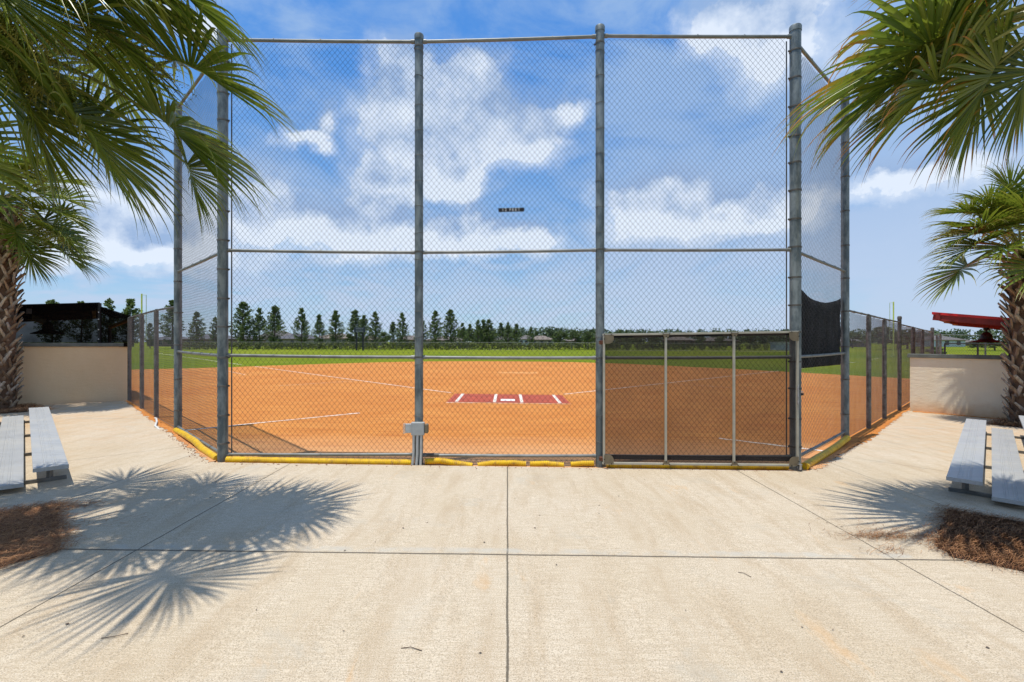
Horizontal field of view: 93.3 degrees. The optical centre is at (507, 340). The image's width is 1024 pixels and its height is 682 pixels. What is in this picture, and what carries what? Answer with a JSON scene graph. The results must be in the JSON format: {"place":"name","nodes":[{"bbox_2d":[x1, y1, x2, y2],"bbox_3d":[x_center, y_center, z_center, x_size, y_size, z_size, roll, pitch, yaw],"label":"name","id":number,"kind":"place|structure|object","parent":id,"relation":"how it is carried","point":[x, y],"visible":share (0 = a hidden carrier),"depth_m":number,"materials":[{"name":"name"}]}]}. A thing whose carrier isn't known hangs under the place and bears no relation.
{"place":"outdoors","nodes":[
{"label":"outdoors","id":0,"kind":"place"},
{"bbox_2d":[147,335,185,345],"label":"house","id":1,"kind":"structure","parent":0,"point":[166,343],"depth_m":160.40,"materials":[{"name":"grey brick"}]},
{"bbox_2d":[182,334,245,346],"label":"house","id":2,"kind":"structure","parent":0,"point":[208,341],"depth_m":151.71,"materials":[{"name":"grey brick"}]},
{"bbox_2d":[240,335,265,345],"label":"house","id":3,"kind":"structure","parent":0,"point":[253,341],"depth_m":170.93,"materials":[{"name":"grey brick"}]},
{"bbox_2d":[258,331,290,343],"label":"house","id":4,"kind":"structure","parent":0,"point":[287,333],"depth_m":187.81,"materials":[{"name":"paint"}]},
{"bbox_2d":[277,334,323,346],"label":"house","id":5,"kind":"structure","parent":0,"point":[290,339],"depth_m":150.40,"materials":[{"name":"paint"}]},
{"bbox_2d":[320,334,353,345],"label":"house","id":6,"kind":"structure","parent":0,"point":[341,340],"depth_m":180.40,"materials":[{"name":"paint"}]},
{"bbox_2d":[395,335,414,344],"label":"house","id":7,"kind":"structure","parent":0,"point":[410,338],"depth_m":170.40,"materials":[{"name":"paint"}]},
{"bbox_2d":[424,336,461,345],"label":"house","id":8,"kind":"structure","parent":0,"point":[427,341],"depth_m":170.40,"materials":[{"name":"paint"}]},
{"bbox_2d":[0,400,1023,681],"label":"pavement","id":9,"kind":"structure","parent":0,"point":[244,572],"depth_m":3.66,"materials":[{"name":"concrete"}]},
{"bbox_2d":[0,407,68,489],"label":"bleacher","id":10,"kind":"object","parent":9,"relation":"on","point":[47,454],"visible":1,"depth_m":6.70,"materials":[{"name":"metal"}]},
{"bbox_2d":[16,343,126,404],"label":"dugout wall","id":11,"kind":"structure","parent":9,"relation":"on","point":[60,373],"depth_m":12.64,"materials":[{"name":"beige paint"}]},
{"bbox_2d":[0,497,146,568],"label":"pine straw","id":12,"kind":"object","parent":9,"relation":"on","point":[45,539],"visible":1,"depth_m":4.29,"materials":[{"name":"plant"}]},
{"bbox_2d":[0,0,301,242],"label":"cabbage palm","id":13,"kind":"object","parent":12,"relation":"on","point":[25,68],"visible":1,"depth_m":4.41,"materials":[{"name":"green plant"}]},
{"bbox_2d":[154,417,159,428],"bbox_3d":[-7.051,1.650,9.695,0.090,0.114,1.321,0,0,-39],"label":"hose","id":14,"kind":"object","parent":9,"relation":"on","point":[156,422],"visible":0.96,"depth_m":9.52,"materials":[{"name":"white plastic"}]},
{"bbox_2d":[126,400,215,461],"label":"spilled dirt","id":15,"kind":"structure","parent":9,"relation":"on","point":[190,444],"depth_m":8.81,"materials":[{"name":"soil"}]},
{"bbox_2d":[22,468,989,671],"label":"leaf litter","id":16,"kind":"object","parent":9,"relation":"on","point":[410,646],"visible":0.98,"depth_m":2.83,"materials":[{"name":"brown plant"}]},
{"bbox_2d":[128,403,893,470],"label":"dirt crumbs","id":17,"kind":"object","parent":9,"relation":"on","point":[439,466],"visible":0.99,"depth_m":7.33,"materials":[{"name":"orange soil"}]},
{"bbox_2d":[599,331,802,471],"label":"screened gate","id":18,"kind":"structure","parent":9,"relation":"on","point":[724,398],"depth_m":6.77,"materials":[{"name":"grey metal"}]},
{"bbox_2d":[810,441,862,468],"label":"spilled dirt","id":19,"kind":"structure","parent":9,"relation":"on","point":[847,445],"depth_m":7.75,"materials":[{"name":"soil"}]},
{"bbox_2d":[858,410,906,442],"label":"spilled dirt","id":20,"kind":"structure","parent":9,"relation":"on","point":[883,426],"depth_m":10.35,"materials":[{"name":"soil"}]},
{"bbox_2d":[808,503,1023,573],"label":"pine straw","id":21,"kind":"object","parent":9,"relation":"on","point":[1001,518],"visible":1,"depth_m":4.45,"materials":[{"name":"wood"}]},
{"bbox_2d":[768,0,1023,192],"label":"cabbage palm","id":22,"kind":"object","parent":21,"relation":"on","point":[941,38],"visible":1,"depth_m":4.68,"materials":[{"name":"green leaf"}]},
{"bbox_2d":[913,411,998,418],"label":"spilled dirt","id":23,"kind":"structure","parent":9,"relation":"on","point":[953,414],"depth_m":12.32,"materials":[{"name":"soil"}]},
{"bbox_2d":[907,354,1009,418],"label":"dugout wall","id":24,"kind":"structure","parent":9,"relation":"on","point":[967,385],"depth_m":12.42,"materials":[{"name":"beige paint"}]},
{"bbox_2d":[946,415,1023,505],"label":"bleacher","id":25,"kind":"object","parent":9,"relation":"on","point":[967,466],"visible":1,"depth_m":6.57,"materials":[{"name":"metal"}]},
{"bbox_2d":[986,417,1021,426],"bbox_3d":[12.145,1.856,10.712,1.932,0.132,2.320,0,0,-36],"label":"pine straw","id":26,"kind":"object","parent":9,"relation":"on","point":[1001,422],"visible":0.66,"depth_m":11.01,"materials":[{"name":"brown plant"}]},
{"bbox_2d":[910,156,1023,421],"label":"cabbage palm","id":27,"kind":"object","parent":26,"relation":"on","point":[1004,203],"visible":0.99,"depth_m":11.05,"materials":[{"name":"green plant"}]},
{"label":"mulch bed","id":28,"kind":"structure","parent":9,"relation":"on","visible":0},
{"bbox_2d":[0,402,52,412],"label":"pine straw","id":29,"kind":"object","parent":28,"relation":"on","point":[19,407],"visible":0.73,"depth_m":11.33,"materials":[{"name":"brown plant"}]},
{"bbox_2d":[0,129,111,408],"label":"cabbage palm","id":30,"kind":"object","parent":28,"relation":"on","point":[15,244],"visible":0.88,"depth_m":11.37,"materials":[{"name":"green plant"}]},
{"bbox_2d":[0,0,1023,341],"label":"sky","id":31,"kind":"structure","parent":0,"point":[886,237],"materials":[{"name":"blue"}]},
{"bbox_2d":[129,361,909,470],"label":"infield dirt","id":32,"kind":"structure","parent":0,"point":[505,418],"depth_m":12.27,"materials":[{"name":"soil"}]},
{"bbox_2d":[16,302,133,346],"bbox_3d":[-14.046,0.283,14.631,4.070,2.669,6.824,0,0,-40],"label":"dugout","id":33,"kind":"object","parent":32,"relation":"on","point":[94,322],"visible":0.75,"depth_m":12.79,"materials":[{"name":"brown metal"}]},
{"bbox_2d":[127,306,173,426],"bbox_3d":[-8.330,0.491,11.230,5.690,2.386,0.096,0,0,45],"label":"chain link fence","id":34,"kind":"object","parent":32,"relation":"on","point":[156,365],"visible":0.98,"depth_m":10.93,"materials":[{"name":"metal"}]},
{"bbox_2d":[173,428,216,461],"bbox_3d":[-5.187,1.658,7.979,0.120,0.157,2.940,0,0,-44],"label":"edge guard pipe","id":35,"kind":"object","parent":32,"relation":"on","point":[201,447],"visible":0.96,"depth_m":7.63,"materials":[{"name":"yellow plastic"}]},
{"bbox_2d":[189,413,355,429],"bbox_3d":[-4.975,1.706,10.250,3.926,0.036,0.092,0,0,-44],"label":"chalk line","id":36,"kind":"object","parent":32,"relation":"on","point":[280,420],"visible":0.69,"depth_m":10.31,"materials":[{"name":"white paint"}]},
{"bbox_2d":[225,456,411,464],"bbox_3d":[-2.670,1.703,6.855,2.621,0.135,0.105,0,0,0],"label":"edge guard pipe","id":37,"kind":"object","parent":32,"relation":"on","point":[242,459],"visible":0.91,"depth_m":6.82,"materials":[{"name":"yellow plastic"}]},
{"bbox_2d":[255,366,450,392],"bbox_3d":[-8.750,1.659,23.100,19.304,0.172,0.086,0,0,45],"label":"foul line","id":38,"kind":"object","parent":32,"relation":"on","point":[366,381],"visible":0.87,"depth_m":20.23,"materials":[{"name":"white paint"}]},
{"bbox_2d":[425,457,472,465],"bbox_3d":[-0.833,1.738,6.870,0.680,0.162,0.105,0,0,3],"label":"edge guard pipe","id":39,"kind":"object","parent":32,"relation":"on","point":[443,461],"visible":0.9,"depth_m":6.84,"materials":[{"name":"yellow plastic"}]},
{"bbox_2d":[477,460,525,465],"bbox_3d":[-0.081,1.755,6.885,0.692,0.130,0.105,0,0,0],"label":"edge guard pipe","id":40,"kind":"object","parent":32,"relation":"on","point":[504,463],"visible":0.89,"depth_m":6.85,"materials":[{"name":"yellow plastic"}]},
{"bbox_2d":[446,394,569,403],"bbox_3d":[0.030,1.771,14.850,3.540,0.063,2.300,0,0,0],"label":"home plate mat","id":41,"kind":"object","parent":32,"relation":"on","point":[505,398],"visible":0.95,"depth_m":14.67,"materials":[{"name":"red rubber"}]},
{"bbox_2d":[173,23,849,470],"bbox_3d":[-0.035,-1.339,8.031,12.618,6.394,2.486,0,0,0],"label":"backstop","id":42,"kind":"object","parent":32,"relation":"on","point":[419,41],"visible":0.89,"depth_m":6.92,"materials":[{"name":"metal"}]},
{"bbox_2d":[405,422,428,464],"bbox_3d":[-1.292,1.460,6.818,0.353,0.634,0.104,0,0,0],"label":"outlet box","id":43,"kind":"object","parent":42,"relation":"attached to","point":[418,429],"visible":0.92,"depth_m":6.78,"materials":[{"name":"grey plastic"}]},
{"bbox_2d":[498,208,523,211],"bbox_3d":[0.055,-1.880,6.928,0.370,0.056,0.010,-1,0,0],"label":"height sign","id":44,"kind":"object","parent":42,"relation":"attached to","point":[509,210],"visible":1,"depth_m":6.93,"materials":[{"name":"black plastic"}]},
{"bbox_2d":[801,290,840,367],"bbox_3d":[5.120,-0.193,7.930,2.714,1.255,0.023,0,0,-44],"label":"windscreen","id":45,"kind":"object","parent":42,"relation":"attached to","point":[834,322],"visible":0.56,"depth_m":7.89,"materials":[{"name":"black fabric"}]},
{"bbox_2d":[497,372,537,373],"bbox_3d":[0.556,1.777,27.147,2.328,0.029,1.594,0,0,0],"label":"chalk patch","id":46,"kind":"object","parent":32,"relation":"on","point":[517,372],"visible":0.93,"depth_m":27.25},
{"bbox_2d":[530,460,563,466],"bbox_3d":[0.561,1.759,6.890,0.486,0.122,0.095,0,0,0],"label":"edge guard pipe","id":47,"kind":"object","parent":32,"relation":"on","point":[539,463],"visible":0.9,"depth_m":6.85,"materials":[{"name":"yellow plastic"}]},
{"bbox_2d":[570,460,593,466],"bbox_3d":[1.063,1.750,6.890,0.336,0.113,0.095,0,0,0],"label":"edge guard pipe","id":48,"kind":"object","parent":32,"relation":"on","point":[585,463],"visible":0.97,"depth_m":6.86,"materials":[{"name":"yellow plastic"}]},
{"bbox_2d":[605,462,788,469],"bbox_3d":[2.685,1.772,6.855,2.571,0.118,0.105,0,0,0],"label":"edge guard pipe","id":49,"kind":"object","parent":32,"relation":"on","point":[706,467],"visible":0.51,"depth_m":6.82,"materials":[{"name":"yellow plastic"}]},
{"bbox_2d":[801,435,850,469],"bbox_3d":[5.181,1.774,7.806,2.683,0.148,0.117,0,0,-44],"label":"edge guard pipe","id":50,"kind":"object","parent":32,"relation":"on","point":[807,464],"visible":0.98,"depth_m":7.55,"materials":[{"name":"yellow plastic"}]},
{"bbox_2d":[849,310,901,435],"bbox_3d":[8.531,0.612,11.139,6.398,2.606,0.113,0,0,-44],"label":"chain link fence","id":51,"kind":"object","parent":32,"relation":"on","point":[869,380],"visible":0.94,"depth_m":11.10,"materials":[{"name":"metal"}]},
{"bbox_2d":[902,324,933,405],"bbox_3d":[14.155,0.720,16.652,9.167,2.556,0.148,0,0,-44],"label":"chain link fence","id":52,"kind":"object","parent":32,"relation":"on","point":[913,344],"visible":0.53,"depth_m":15.45,"materials":[{"name":"metal"}]},
{"bbox_2d":[932,312,1008,332],"bbox_3d":[14.634,0.618,13.748,6.475,2.771,3.332,0,0,-44],"label":"canopy","id":53,"kind":"object","parent":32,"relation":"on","point":[978,321],"visible":0.16,"depth_m":12.40,"materials":[{"name":"red fabric"}]},
{"bbox_2d":[968,327,1004,342],"bbox_3d":[13.320,-0.167,13.451,0.750,0.431,0.750,0,0,0],"label":"ceiling fan","id":54,"kind":"object","parent":53,"relation":"hanging from","point":[986,337],"visible":0.98,"depth_m":13.36,"materials":[{"name":"brown metal"}]},
{"bbox_2d":[518,335,531,344],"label":"house","id":55,"kind":"structure","parent":0,"point":[524,338],"depth_m":205.40,"materials":[{"name":"grey"}]},
{"bbox_2d":[534,336,553,345],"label":"house","id":56,"kind":"structure","parent":0,"point":[543,339],"depth_m":185.40,"materials":[{"name":"paint"}]},
{"bbox_2d":[132,342,1007,377],"bbox_3d":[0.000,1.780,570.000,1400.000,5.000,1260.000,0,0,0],"label":"ground","id":57,"kind":"structure","parent":0,"point":[430,352],"depth_m":58.11,"materials":[{"name":"green plant"}]},
{"bbox_2d":[45,299,58,303],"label":"pine tree","id":58,"kind":"object","parent":57,"relation":"on","point":[52,301],"visible":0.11,"depth_m":91.70,"materials":[{"name":"green plant"}]},
{"bbox_2d":[103,297,115,309],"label":"pine tree","id":59,"kind":"object","parent":57,"relation":"on","point":[109,302],"visible":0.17,"depth_m":91.77,"materials":[{"name":"green plant"}]},
{"bbox_2d":[121,298,145,343],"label":"pine tree","id":60,"kind":"object","parent":57,"relation":"on","point":[129,310],"visible":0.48,"depth_m":92.00,"materials":[{"name":"green plant"}]},
{"bbox_2d":[141,294,146,338],"bbox_3d":[-44.384,-2.222,59.000,0.665,7.088,0.170,0,0,0],"label":"foul pole","id":61,"kind":"object","parent":57,"relation":"on","point":[142,307],"visible":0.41,"depth_m":59.00,"materials":[{"name":"metal"}]},
{"bbox_2d":[144,323,153,347],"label":"pine tree","id":62,"kind":"object","parent":57,"relation":"on","point":[150,335],"visible":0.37,"depth_m":115.05,"materials":[{"name":"green plant"}]},
{"bbox_2d":[159,300,186,348],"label":"pine tree","id":63,"kind":"object","parent":57,"relation":"on","point":[171,302],"visible":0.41,"depth_m":108.80,"materials":[{"name":"green plant"}]},
{"bbox_2d":[186,311,206,343],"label":"pine tree","id":64,"kind":"object","parent":57,"relation":"on","point":[197,332],"visible":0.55,"depth_m":114.27,"materials":[{"name":"green plant"}]},
{"bbox_2d":[207,317,216,347],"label":"pine tree","id":65,"kind":"object","parent":57,"relation":"on","point":[212,328],"visible":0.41,"depth_m":108.38,"materials":[{"name":"green plant"}]},
{"bbox_2d":[228,301,258,347],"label":"pine tree","id":66,"kind":"object","parent":57,"relation":"on","point":[244,322],"visible":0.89,"depth_m":108.80,"materials":[{"name":"green plant"}]},
{"bbox_2d":[251,307,270,346],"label":"pine tree","id":67,"kind":"object","parent":57,"relation":"on","point":[258,324],"visible":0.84,"depth_m":110.58,"materials":[{"name":"green plant"}]},
{"bbox_2d":[260,305,286,348],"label":"pine tree","id":68,"kind":"object","parent":57,"relation":"on","point":[271,317],"visible":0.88,"depth_m":110.53,"materials":[{"name":"green plant"}]},
{"bbox_2d":[290,307,310,342],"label":"pine tree","id":69,"kind":"object","parent":57,"relation":"on","point":[304,324],"visible":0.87,"depth_m":114.34,"materials":[{"name":"green plant"}]},
{"bbox_2d":[308,314,328,348],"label":"pine tree","id":70,"kind":"object","parent":57,"relation":"on","point":[319,331],"visible":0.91,"depth_m":109.50,"materials":[{"name":"green plant"}]},
{"bbox_2d":[328,310,343,344],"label":"pine tree","id":71,"kind":"object","parent":57,"relation":"on","point":[335,323],"visible":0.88,"depth_m":108.70,"materials":[{"name":"green plant"}]},
{"bbox_2d":[343,310,360,347],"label":"pine tree","id":72,"kind":"object","parent":57,"relation":"on","point":[352,326],"visible":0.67,"depth_m":114.52,"materials":[{"name":"green plant"}]},
{"bbox_2d":[354,328,364,349],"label":"scoreboard","id":73,"kind":"object","parent":57,"relation":"on","point":[360,329],"visible":0.75,"depth_m":85.90,"materials":[{"name":"black metal"}]},
{"bbox_2d":[357,315,370,342],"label":"pine tree","id":74,"kind":"object","parent":57,"relation":"on","point":[363,322],"visible":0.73,"depth_m":109.81,"materials":[{"name":"green plant"}]},
{"bbox_2d":[367,311,382,347],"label":"pine tree","id":75,"kind":"object","parent":57,"relation":"on","point":[376,334],"visible":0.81,"depth_m":115.22,"materials":[{"name":"green plant"}]},
{"bbox_2d":[378,332,390,343],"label":"shade tree","id":76,"kind":"object","parent":57,"relation":"on","point":[384,338],"visible":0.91,"depth_m":107.50,"materials":[{"name":"green plant"}]},
{"bbox_2d":[182,341,595,349],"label":"hedge","id":77,"kind":"object","parent":57,"relation":"on","point":[406,346],"visible":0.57,"depth_m":95.82,"materials":[{"name":"green plant"}]},
{"bbox_2d":[190,342,587,349],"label":"outfield fence","id":78,"kind":"object","parent":57,"relation":"on","point":[466,342],"visible":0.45,"depth_m":92.97,"materials":[{"name":"metal"}]},
{"bbox_2d":[386,322,397,348],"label":"pine tree","id":79,"kind":"object","parent":57,"relation":"on","point":[393,331],"visible":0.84,"depth_m":112.77,"materials":[{"name":"green plant"}]},
{"bbox_2d":[395,312,410,348],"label":"pine tree","id":80,"kind":"object","parent":57,"relation":"on","point":[404,329],"visible":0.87,"depth_m":108.51,"materials":[{"name":"green plant"}]},
{"bbox_2d":[413,318,429,341],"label":"pine tree","id":81,"kind":"object","parent":57,"relation":"on","point":[425,333],"visible":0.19,"depth_m":116.46,"materials":[{"name":"green plant"}]},
{"bbox_2d":[427,310,443,344],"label":"pine tree","id":82,"kind":"object","parent":57,"relation":"on","point":[436,335],"visible":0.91,"depth_m":109.67,"materials":[{"name":"green plant"}]},
{"bbox_2d":[442,309,460,344],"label":"pine tree","id":83,"kind":"object","parent":57,"relation":"on","point":[450,325],"visible":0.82,"depth_m":115.34,"materials":[{"name":"green plant"}]},
{"bbox_2d":[456,323,468,344],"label":"pine tree","id":84,"kind":"object","parent":57,"relation":"on","point":[462,333],"visible":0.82,"depth_m":110.86,"materials":[{"name":"green plant"}]},
{"bbox_2d":[465,324,473,341],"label":"pine tree","id":85,"kind":"object","parent":57,"relation":"on","point":[470,335],"visible":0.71,"depth_m":126.35,"materials":[{"name":"green plant"}]},
{"bbox_2d":[470,320,486,345],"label":"pine tree","id":86,"kind":"object","parent":57,"relation":"on","point":[478,331],"visible":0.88,"depth_m":125.32,"materials":[{"name":"green plant"}]},
{"bbox_2d":[479,319,491,347],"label":"pine tree","id":87,"kind":"object","parent":57,"relation":"on","point":[483,321],"visible":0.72,"depth_m":127.36,"materials":[{"name":"green plant"}]},
{"bbox_2d":[481,319,496,347],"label":"pine tree","id":88,"kind":"object","parent":57,"relation":"on","point":[490,339],"visible":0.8,"depth_m":127.76,"materials":[{"name":"green plant"}]},
{"bbox_2d":[494,322,504,341],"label":"pine tree","id":89,"kind":"object","parent":57,"relation":"on","point":[501,334],"visible":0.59,"depth_m":128.92,"materials":[{"name":"green plant"}]},
{"bbox_2d":[503,322,513,347],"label":"pine tree","id":90,"kind":"object","parent":57,"relation":"on","point":[506,334],"visible":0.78,"depth_m":127.44,"materials":[{"name":"green plant"}]},
{"bbox_2d":[512,323,524,340],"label":"pine tree","id":91,"kind":"object","parent":57,"relation":"on","point":[517,338],"visible":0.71,"depth_m":127.84,"materials":[{"name":"green plant"}]},
{"bbox_2d":[527,326,534,344],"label":"pine tree","id":92,"kind":"object","parent":57,"relation":"on","point":[530,335],"visible":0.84,"depth_m":125.88,"materials":[{"name":"green plant"}]},
{"bbox_2d":[551,330,569,344],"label":"shade tree","id":93,"kind":"object","parent":57,"relation":"on","point":[561,333],"visible":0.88,"depth_m":139.39,"materials":[{"name":"green plant"}]},
{"bbox_2d":[565,330,582,343],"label":"shade tree","id":94,"kind":"object","parent":57,"relation":"on","point":[574,335],"visible":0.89,"depth_m":144.74,"materials":[{"name":"green plant"}]},
{"bbox_2d":[582,332,595,346],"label":"shade tree","id":95,"kind":"object","parent":57,"relation":"on","point":[588,337],"visible":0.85,"depth_m":139.45,"materials":[{"name":"green plant"}]},
{"bbox_2d":[456,326,1008,343],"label":"distant wood","id":96,"kind":"object","parent":57,"relation":"on","point":[962,333],"visible":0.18,"depth_m":261.53,"materials":[{"name":"green plant"}]},
{"bbox_2d":[849,331,862,346],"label":"shade tree","id":97,"kind":"object","parent":57,"relation":"on","point":[852,336],"visible":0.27,"depth_m":119.45,"materials":[{"name":"green plant"}]},
{"bbox_2d":[862,327,903,342],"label":"shade tree","id":98,"kind":"object","parent":57,"relation":"on","point":[880,334],"visible":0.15,"depth_m":99.74,"materials":[{"name":"green plant"}]},
{"bbox_2d":[889,302,893,354],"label":"foul pole","id":99,"kind":"object","parent":57,"relation":"on","point":[893,318],"visible":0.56,"depth_m":70.94,"materials":[{"name":"yellow metal"}]},
{"bbox_2d":[936,333,1006,354],"bbox_3d":[26.349,0.898,25.771,10.298,2.551,1.553,0,0,-12],"label":"chain link fence","id":100,"kind":"object","parent":57,"relation":"on","point":[938,338],"visible":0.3,"depth_m":25.82,"materials":[{"name":"metal"}]},
{"bbox_2d":[944,343,1005,354],"bbox_3d":[23.551,1.100,22.079,7.373,2.039,0.111,0,0,-2],"label":"chain link fence","id":101,"kind":"object","parent":57,"relation":"on","point":[972,346],"visible":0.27,"depth_m":22.00,"materials":[{"name":"black metal"}]},
{"bbox_2d":[967,344,987,347],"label":"shade tree","id":102,"kind":"object","parent":57,"relation":"on","point":[970,345],"visible":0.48,"depth_m":95.15,"materials":[{"name":"green plant"}]},
{"bbox_2d":[986,340,1002,350],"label":"shade tree","id":103,"kind":"object","parent":57,"relation":"on","point":[992,346],"visible":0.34,"depth_m":94.66,"materials":[{"name":"green plant"}]},
{"bbox_2d":[564,339,583,345],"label":"house","id":104,"kind":"structure","parent":0,"point":[566,340],"depth_m":190.40,"materials":[{"name":"paint"}]},
{"bbox_2d":[840,339,865,346],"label":"house","id":105,"kind":"structure","parent":0,"point":[850,345],"depth_m":140.40,"materials":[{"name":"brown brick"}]},
{"bbox_2d":[910,335,965,346],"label":"house","id":106,"kind":"structure","parent":0,"point":[948,339],"depth_m":150.40,"materials":[{"name":"white"}]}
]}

